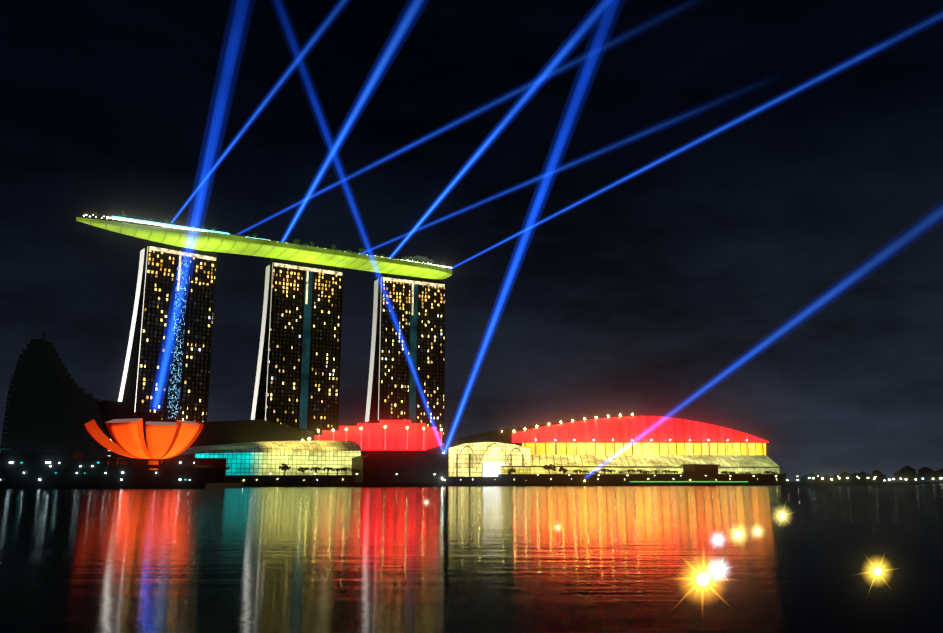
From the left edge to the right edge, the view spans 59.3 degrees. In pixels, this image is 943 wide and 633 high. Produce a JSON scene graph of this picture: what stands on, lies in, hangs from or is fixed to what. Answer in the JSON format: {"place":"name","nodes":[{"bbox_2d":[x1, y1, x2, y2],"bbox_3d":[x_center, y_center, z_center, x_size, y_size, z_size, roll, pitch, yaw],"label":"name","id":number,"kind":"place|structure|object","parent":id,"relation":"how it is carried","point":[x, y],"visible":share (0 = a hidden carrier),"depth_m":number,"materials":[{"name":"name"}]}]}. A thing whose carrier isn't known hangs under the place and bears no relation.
{"place":"outdoors","nodes":[
{"label":"outdoors","id":0,"kind":"place"},
{"bbox_2d":[76,217,451,278],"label":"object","id":1,"kind":"structure","parent":0,"point":[210,241],"depth_m":719.87,"materials":[{"name":"green"}]},
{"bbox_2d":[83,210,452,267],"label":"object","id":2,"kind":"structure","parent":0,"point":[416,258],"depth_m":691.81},
{"bbox_2d":[251,258,343,429],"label":"tower","id":3,"kind":"structure","parent":0,"point":[297,383],"depth_m":727.74,"materials":[{"name":"black glass"}]},
{"bbox_2d":[365,273,445,444],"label":"tower","id":4,"kind":"structure","parent":0,"point":[406,381],"depth_m":777.65,"materials":[{"name":"black glass"}]},
{"bbox_2d":[0,484,942,632],"bbox_3d":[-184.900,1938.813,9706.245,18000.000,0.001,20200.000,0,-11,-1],"label":"water","id":5,"kind":"structure","parent":0,"point":[684,559],"depth_m":30.31,"materials":[{"name":"black liquid"}]},
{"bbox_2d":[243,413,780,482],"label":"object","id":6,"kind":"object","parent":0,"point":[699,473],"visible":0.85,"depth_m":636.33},
{"bbox_2d":[236,473,922,486],"bbox_3d":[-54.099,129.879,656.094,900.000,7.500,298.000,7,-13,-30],"label":"quay","id":7,"kind":"structure","parent":0,"point":[314,484],"depth_m":548.07,"materials":[{"name":"grey concrete"}]},
{"bbox_2d":[0,453,242,488],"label":"waterfront promenade","id":8,"kind":"structure","parent":7,"relation":"on","point":[49,471],"depth_m":353.15,"materials":[{"name":"black concrete"}]},
{"bbox_2d":[0,331,112,457],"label":"hill","id":9,"kind":"structure","parent":8,"relation":"on","point":[51,407],"depth_m":372.85,"materials":[{"name":"black"}]},
{"bbox_2d":[84,400,203,469],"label":"lotus-shaped museum","id":10,"kind":"structure","parent":8,"relation":"on","point":[137,435],"depth_m":362.03,"materials":[{"name":"orange"}]},
{"bbox_2d":[108,241,217,457],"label":"tower","id":11,"kind":"structure","parent":7,"relation":"on","point":[166,373],"depth_m":677.46,"materials":[{"name":"black glass"}]},
{"bbox_2d":[172,416,785,482],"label":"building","id":12,"kind":"structure","parent":7,"relation":"on","point":[259,450],"depth_m":589.32,"materials":[{"name":"red"}]},
{"bbox_2d":[279,463,787,482],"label":"trees","id":13,"kind":"object","parent":7,"relation":"on","point":[512,470],"visible":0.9,"depth_m":588.66,"materials":[{"name":"black plant"}]},
{"bbox_2d":[797,465,942,483],"bbox_3d":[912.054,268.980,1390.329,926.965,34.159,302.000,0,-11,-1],"label":"trees","id":14,"kind":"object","parent":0,"point":[908,473],"depth_m":1263.28,"materials":[{"name":"black plant"}]}
]}

